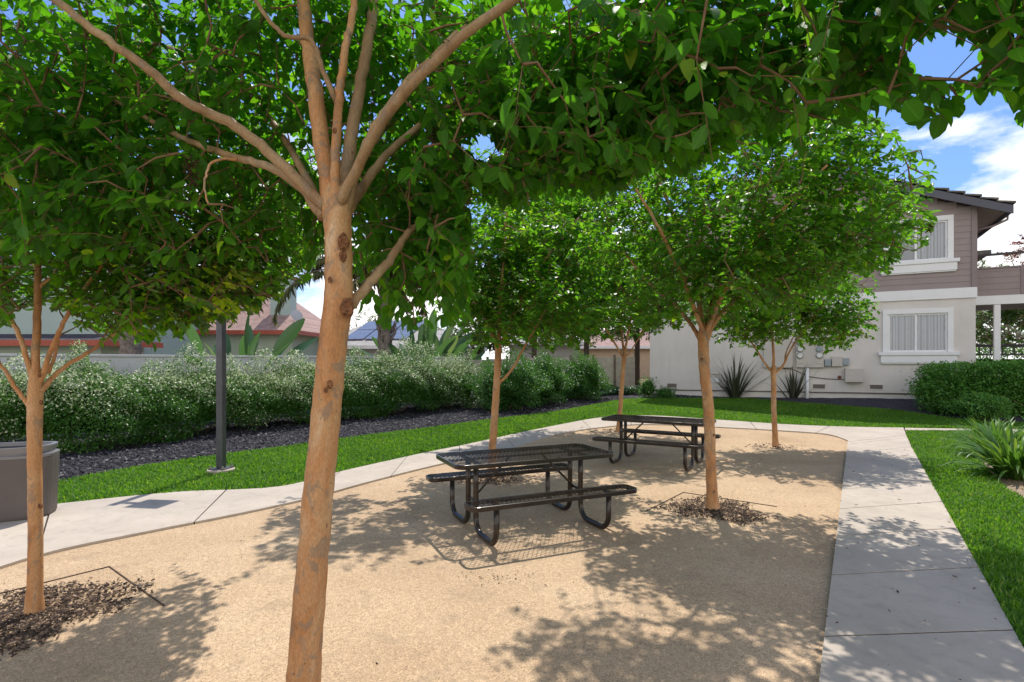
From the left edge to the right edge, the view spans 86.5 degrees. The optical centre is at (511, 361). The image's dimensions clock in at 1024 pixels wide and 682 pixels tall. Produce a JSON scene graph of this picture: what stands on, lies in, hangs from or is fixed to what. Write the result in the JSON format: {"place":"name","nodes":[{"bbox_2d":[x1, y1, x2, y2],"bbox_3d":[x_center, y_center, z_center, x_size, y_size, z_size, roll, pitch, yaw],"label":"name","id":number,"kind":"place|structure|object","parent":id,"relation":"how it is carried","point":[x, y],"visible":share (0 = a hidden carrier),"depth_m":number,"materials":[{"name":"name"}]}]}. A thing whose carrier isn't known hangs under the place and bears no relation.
{"place":"outdoors","nodes":[
{"label":"outdoors","id":0,"kind":"place"},
{"bbox_2d":[70,229,190,354],"bbox_3d":[-11.939,-1.544,16.814,3.428,6.154,3.630,0,0,16],"label":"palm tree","id":1,"kind":"object","parent":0,"point":[128,347],"depth_m":16.76,"materials":[{"name":"plant"}]},
{"bbox_2d":[349,307,377,329],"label":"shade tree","id":2,"kind":"object","parent":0,"point":[373,314],"visible":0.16,"depth_m":43.23,"materials":[{"name":"green plant"}]},
{"bbox_2d":[0,425,858,681],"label":"gravel court","id":3,"kind":"object","parent":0,"point":[221,617],"visible":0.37,"depth_m":4.29,"materials":[{"name":"gravel"}]},
{"bbox_2d":[5,566,164,605],"bbox_3d":[-3.330,1.748,3.794,1.204,0.012,1.204,0,0,38],"label":"tree bed edging","id":4,"kind":"object","parent":3,"relation":"on","point":[155,599],"visible":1,"depth_m":4.35,"materials":[{"name":"brown metal"}]},
{"bbox_2d":[0,0,324,615],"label":"crape myrtle","id":5,"kind":"object","parent":3,"relation":"on","point":[166,295],"visible":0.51,"depth_m":3.76,"materials":[{"name":"green plant"}]},
{"bbox_2d":[0,428,801,661],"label":"bark mulch","id":6,"kind":"object","parent":3,"relation":"on","point":[6,625],"visible":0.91,"depth_m":3.94,"materials":[{"name":"brown wood"}]},
{"bbox_2d":[79,449,838,664],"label":"leaf litter","id":7,"kind":"object","parent":3,"relation":"on","point":[517,570],"visible":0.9,"depth_m":4.40,"materials":[{"name":"brown plant"}]},
{"bbox_2d":[0,0,1023,681],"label":"crape myrtle","id":8,"kind":"object","parent":3,"relation":"on","point":[550,104],"visible":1,"depth_m":2.62,"materials":[{"name":"green plant"}]},
{"bbox_2d":[361,122,662,478],"bbox_3d":[-0.247,-1.155,8.641,4.781,5.922,3.892,0,0,0],"label":"crape myrtle","id":9,"kind":"object","parent":3,"relation":"on","point":[558,300],"visible":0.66,"depth_m":8.05,"materials":[{"name":"green plant"}]},
{"bbox_2d":[426,443,636,545],"bbox_3d":[0.150,1.371,5.900,1.830,0.756,1.590,0,0,-24],"label":"picnic table","id":10,"kind":"object","parent":3,"relation":"on","point":[472,464],"visible":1,"depth_m":5.71,"materials":[{"name":"brown metal"}]},
{"bbox_2d":[472,178,687,431],"bbox_3d":[1.709,-2.030,13.031,5.198,7.537,5.049,0,0,44],"label":"crape myrtle","id":11,"kind":"object","parent":3,"relation":"on","point":[614,289],"visible":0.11,"depth_m":12.63,"materials":[{"name":"green plant"}]},
{"bbox_2d":[592,414,720,470],"bbox_3d":[2.530,1.371,9.450,1.830,0.756,1.590,0,0,31],"label":"picnic table","id":12,"kind":"object","parent":3,"relation":"on","point":[694,435],"visible":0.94,"depth_m":9.23,"materials":[{"name":"brown metal"}]},
{"bbox_2d":[646,492,776,510],"bbox_3d":[2.380,1.748,6.456,1.154,0.012,1.154,0,0,38],"label":"tree bed edging","id":13,"kind":"object","parent":3,"relation":"on","point":[705,495],"visible":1,"depth_m":6.82,"materials":[{"name":"brown metal"}]},
{"bbox_2d":[576,21,940,509],"bbox_3d":[2.481,-1.162,6.391,4.000,5.931,4.605,0,0,39],"label":"crape myrtle","id":14,"kind":"object","parent":3,"relation":"on","point":[783,261],"visible":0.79,"depth_m":5.70,"materials":[{"name":"green plant"}]},
{"bbox_2d":[0,415,902,568],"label":"curved path","id":15,"kind":"structure","parent":0,"point":[71,525],"depth_m":6.61,"materials":[{"name":"concrete"}]},
{"bbox_2d":[0,441,59,521],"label":"litter bin","id":16,"kind":"object","parent":15,"relation":"on","point":[13,482],"visible":0.67,"depth_m":5.89,"materials":[{"name":"concrete"}]},
{"bbox_2d":[0,386,1023,479],"bbox_3d":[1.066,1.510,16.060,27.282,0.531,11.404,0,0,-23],"label":"mulch","id":17,"kind":"object","parent":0,"point":[133,452],"visible":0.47,"depth_m":12.56,"materials":[{"name":"black gravel"}]},
{"bbox_2d":[0,335,486,454],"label":"flowering hedge","id":18,"kind":"object","parent":17,"relation":"on","point":[104,403],"visible":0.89,"depth_m":12.46,"materials":[{"name":"green plant"}]},
{"bbox_2d":[179,315,317,372],"bbox_3d":[-7.740,0.067,15.737,3.635,3.014,3.780,0,0,0],"label":"paddle leaf plant","id":19,"kind":"object","parent":17,"relation":"on","point":[248,344],"visible":0.36,"depth_m":16.32,"materials":[{"name":"green plant"}]},
{"bbox_2d":[258,248,434,355],"bbox_3d":[-6.183,-1.506,20.436,7.102,5.798,3.541,0,0,0],"label":"palm tree","id":20,"kind":"object","parent":17,"relation":"on","point":[385,337],"visible":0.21,"depth_m":20.29,"materials":[{"name":"green plant"}]},
{"bbox_2d":[356,309,472,363],"bbox_3d":[-3.610,-0.342,21.033,4.266,3.406,6.060,0,0,0],"label":"paddle leaf plant","id":21,"kind":"object","parent":17,"relation":"on","point":[454,345],"visible":0.3,"depth_m":21.17,"materials":[{"name":"green plant"}]},
{"bbox_2d":[428,333,493,371],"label":"paddle leaf plant","id":22,"kind":"object","parent":17,"relation":"on","point":[473,355],"visible":0.12,"depth_m":21.30,"materials":[{"name":"green plant"}]},
{"bbox_2d":[459,346,554,410],"bbox_3d":[-0.190,0.530,17.120,3.160,2.045,2.339,0,0,0],"label":"green shrub","id":23,"kind":"object","parent":17,"relation":"on","point":[518,385],"visible":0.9,"depth_m":16.67,"materials":[{"name":"green plant"}]},
{"bbox_2d":[475,254,578,357],"bbox_3d":[0.425,-2.457,25.456,6.511,7.479,5.915,0,0,0],"label":"shade tree","id":24,"kind":"object","parent":17,"relation":"on","point":[534,353],"visible":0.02,"depth_m":25.38,"materials":[{"name":"green plant"}]},
{"bbox_2d":[514,347,577,404],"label":"green shrub","id":25,"kind":"object","parent":17,"relation":"on","point":[558,375],"visible":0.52,"depth_m":18.30,"materials":[{"name":"green plant"}]},
{"bbox_2d":[465,355,634,397],"bbox_3d":[1.601,0.593,22.616,8.040,1.763,1.083,0,0,-27],"label":"board fence","id":26,"kind":"object","parent":17,"relation":"on","point":[611,367],"visible":0.23,"depth_m":23.65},
{"bbox_2d":[482,384,643,409],"bbox_3d":[1.594,1.181,20.594,8.678,0.686,3.424,0,0,-39],"label":"ivy","id":27,"kind":"object","parent":17,"relation":"on","point":[627,390],"visible":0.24,"depth_m":21.67,"materials":[{"name":"green plant"}]},
{"bbox_2d":[556,349,613,400],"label":"green shrub","id":28,"kind":"object","parent":17,"relation":"on","point":[587,375],"visible":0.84,"depth_m":19.58,"materials":[{"name":"green plant"}]},
{"bbox_2d":[542,271,641,356],"bbox_3d":[3.522,-2.293,26.825,6.020,7.167,7.274,0,0,0],"label":"shade tree","id":29,"kind":"object","parent":17,"relation":"on","point":[586,346],"visible":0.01,"depth_m":26.78,"materials":[{"name":"green plant"}]},
{"bbox_2d":[636,373,658,397],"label":"green shrub","id":30,"kind":"object","parent":17,"relation":"on","point":[647,387],"visible":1,"depth_m":20.29,"materials":[{"name":"green plant"}]},
{"bbox_2d":[654,385,676,398],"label":"green shrub","id":31,"kind":"object","parent":17,"relation":"on","point":[667,393],"visible":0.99,"depth_m":19.98,"materials":[{"name":"green plant"}]},
{"bbox_2d":[679,202,879,446],"bbox_3d":[5.285,-0.671,11.162,3.818,4.934,3.873,0,0,32],"label":"crape myrtle","id":32,"kind":"object","parent":17,"relation":"on","point":[756,321],"visible":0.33,"depth_m":10.69,"materials":[{"name":"green plant"}]},
{"bbox_2d":[641,394,1023,421],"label":"mulch mound","id":33,"kind":"object","parent":17,"relation":"on","point":[901,404],"visible":0.46,"depth_m":17.83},
{"bbox_2d":[698,356,769,398],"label":"flax plant","id":34,"kind":"object","parent":33,"relation":"on","point":[736,387],"visible":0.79,"depth_m":19.98,"materials":[{"name":"green plant"}]},
{"bbox_2d":[776,364,816,397],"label":"flax plant","id":35,"kind":"object","parent":33,"relation":"on","point":[793,392],"visible":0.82,"depth_m":19.27,"materials":[{"name":"green plant"}]},
{"bbox_2d":[925,394,958,416],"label":"green shrub","id":36,"kind":"object","parent":17,"relation":"on","point":[939,409],"visible":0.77,"depth_m":15.65,"materials":[{"name":"green plant"}]},
{"bbox_2d":[900,359,1023,418],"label":"clipped hedge","id":37,"kind":"object","parent":17,"relation":"on","point":[935,384],"visible":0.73,"depth_m":15.56,"materials":[{"name":"green plant"}]},
{"bbox_2d":[938,390,1017,420],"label":"green shrub","id":38,"kind":"object","parent":17,"relation":"on","point":[981,407],"visible":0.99,"depth_m":14.60,"materials":[{"name":"green plant"}]},
{"bbox_2d":[0,0,1023,359],"label":"sky","id":39,"kind":"structure","parent":0,"point":[982,152],"materials":[{"name":"blue"}]},
{"bbox_2d":[58,406,1022,502],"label":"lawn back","id":40,"kind":"structure","parent":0,"point":[240,474],"depth_m":8.25,"materials":[{"name":"green plant"}]},
{"bbox_2d":[207,257,261,474],"bbox_3d":[-4.357,-0.015,8.546,0.860,3.570,0.400,0,0,8],"label":"lamp post","id":41,"kind":"object","parent":40,"relation":"on","point":[221,466],"visible":0.66,"depth_m":8.53,"materials":[{"name":"metal"}]},
{"bbox_2d":[57,397,1023,645],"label":"grass","id":42,"kind":"structure","parent":40,"relation":"on","point":[923,443],"depth_m":9.42,"materials":[{"name":"green plant"}]},
{"bbox_2d":[253,425,1008,679],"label":"fallen leaves","id":43,"kind":"object","parent":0,"point":[858,542],"visible":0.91,"depth_m":4.51,"materials":[{"name":"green plant"}]},
{"bbox_2d":[848,427,905,441],"bbox_3d":[8.361,1.662,12.480,1.123,0.079,2.905,0,0,33],"label":"path corner","id":44,"kind":"object","parent":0,"point":[859,433],"visible":1,"depth_m":12.69,"materials":[{"name":"concrete"}]},
{"bbox_2d":[819,435,1023,681],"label":"straight path","id":45,"kind":"structure","parent":0,"point":[869,636],"depth_m":4.06,"materials":[{"name":"concrete"}]},
{"bbox_2d":[905,428,1023,431],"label":"side path","id":46,"kind":"structure","parent":0,"point":[948,429],"depth_m":13.13,"materials":[{"name":"concrete"}]},
{"bbox_2d":[929,460,1023,647],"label":"lawn side","id":47,"kind":"structure","parent":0,"point":[1018,621],"depth_m":4.48,"materials":[{"name":"green plant"}]},
{"bbox_2d":[969,435,1023,495],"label":"soil bed","id":48,"kind":"object","parent":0,"point":[1014,484],"depth_m":7.82,"materials":[{"name":"beige soil"}]},
{"bbox_2d":[933,417,1023,457],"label":"lily clump","id":49,"kind":"object","parent":48,"relation":"on","point":[997,428],"visible":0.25,"depth_m":9.97,"materials":[{"name":"green plant"}]},
{"bbox_2d":[939,415,1023,481],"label":"lily clump","id":50,"kind":"object","parent":48,"relation":"on","point":[1005,460],"visible":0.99,"depth_m":8.13,"materials":[{"name":"green plant"}]},
{"bbox_2d":[954,416,1016,436],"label":"lily clump","id":51,"kind":"object","parent":48,"relation":"on","point":[985,422],"visible":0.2,"depth_m":11.88,"materials":[{"name":"green plant"}]},
{"bbox_2d":[997,234,1023,265],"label":"shade tree","id":52,"kind":"object","parent":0,"point":[1013,255],"visible":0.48,"depth_m":33.68,"materials":[{"name":"green plant"}]},
{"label":"ground","id":53,"kind":"structure","parent":0,"visible":0},
{"bbox_2d":[0,256,200,354],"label":"house","id":54,"kind":"structure","parent":53,"relation":"on","point":[51,321],"depth_m":21.21,"materials":[{"name":"green paint"}]},
{"bbox_2d":[0,354,465,441],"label":"boundary wall","id":55,"kind":"structure","parent":53,"relation":"on","point":[121,362],"depth_m":13.60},
{"bbox_2d":[196,278,320,355],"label":"house","id":56,"kind":"structure","parent":53,"relation":"on","point":[292,311],"depth_m":26.25,"materials":[{"name":"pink paint"}]},
{"bbox_2d":[346,320,486,356],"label":"house","id":57,"kind":"structure","parent":53,"relation":"on","point":[363,335],"depth_m":31.67,"materials":[{"name":"grey"}]},
{"bbox_2d":[437,289,520,359],"bbox_3d":[-1.511,-1.690,30.345,5.804,5.948,5.190,0,0,8],"label":"shade tree","id":58,"kind":"object","parent":53,"relation":"on","point":[480,350],"visible":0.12,"depth_m":29.80,"materials":[{"name":"green plant"}]},
{"bbox_2d":[505,335,583,357],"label":"house","id":59,"kind":"structure","parent":53,"relation":"on","point":[563,351],"depth_m":36.00,"materials":[{"name":"grey paint"}]},
{"bbox_2d":[579,330,649,377],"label":"house","id":60,"kind":"structure","parent":53,"relation":"on","point":[606,348],"depth_m":42.00,"materials":[{"name":"beige paint"}]},
{"bbox_2d":[597,231,649,384],"bbox_3d":[7.019,-2.955,29.597,6.076,8.476,5.924,0,0,0],"label":"shade tree","id":61,"kind":"object","parent":53,"relation":"on","point":[637,361],"visible":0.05,"depth_m":29.88,"materials":[{"name":"green plant"}]},
{"bbox_2d":[627,160,1023,398],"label":"apartment building","id":62,"kind":"structure","parent":53,"relation":"on","point":[937,292],"depth_m":18.07,"materials":[{"name":"beige paint"}]},
{"bbox_2d":[878,308,959,363],"bbox_3d":[13.343,-0.813,17.967,2.131,1.796,0.760,0,0,29],"label":"window","id":63,"kind":"structure","parent":62,"relation":"in","point":[910,336],"depth_m":17.87,"materials":[{"name":"white glass"}]},
{"bbox_2d":[879,214,959,275],"bbox_3d":[13.343,-3.769,17.967,2.131,1.805,0.760,0,0,29],"label":"window","id":64,"kind":"structure","parent":62,"relation":"in","point":[938,256],"depth_m":17.65,"materials":[{"name":"white glass"}]},
{"bbox_2d":[976,310,1013,352],"bbox_3d":[34.606,-2.289,41.573,7.479,7.145,8.361,0,0,-41],"label":"shade tree","id":65,"kind":"object","parent":53,"relation":"on","point":[987,324],"visible":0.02,"depth_m":39.61,"materials":[{"name":"green plant"}]},
{"bbox_2d":[976,255,1023,343],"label":"shade tree","id":66,"kind":"object","parent":53,"relation":"on","point":[1009,318],"visible":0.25,"depth_m":29.41,"materials":[{"name":"green plant"}]},
{"bbox_2d":[976,347,1023,375],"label":"garden hedge","id":67,"kind":"object","parent":53,"relation":"on","point":[1017,350],"visible":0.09,"depth_m":27.24,"materials":[{"name":"green plant"}]},
{"bbox_2d":[979,309,1023,355],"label":"shade tree","id":68,"kind":"object","parent":53,"relation":"on","point":[1018,337],"visible":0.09,"depth_m":36.40,"materials":[{"name":"green plant"}]}
]}

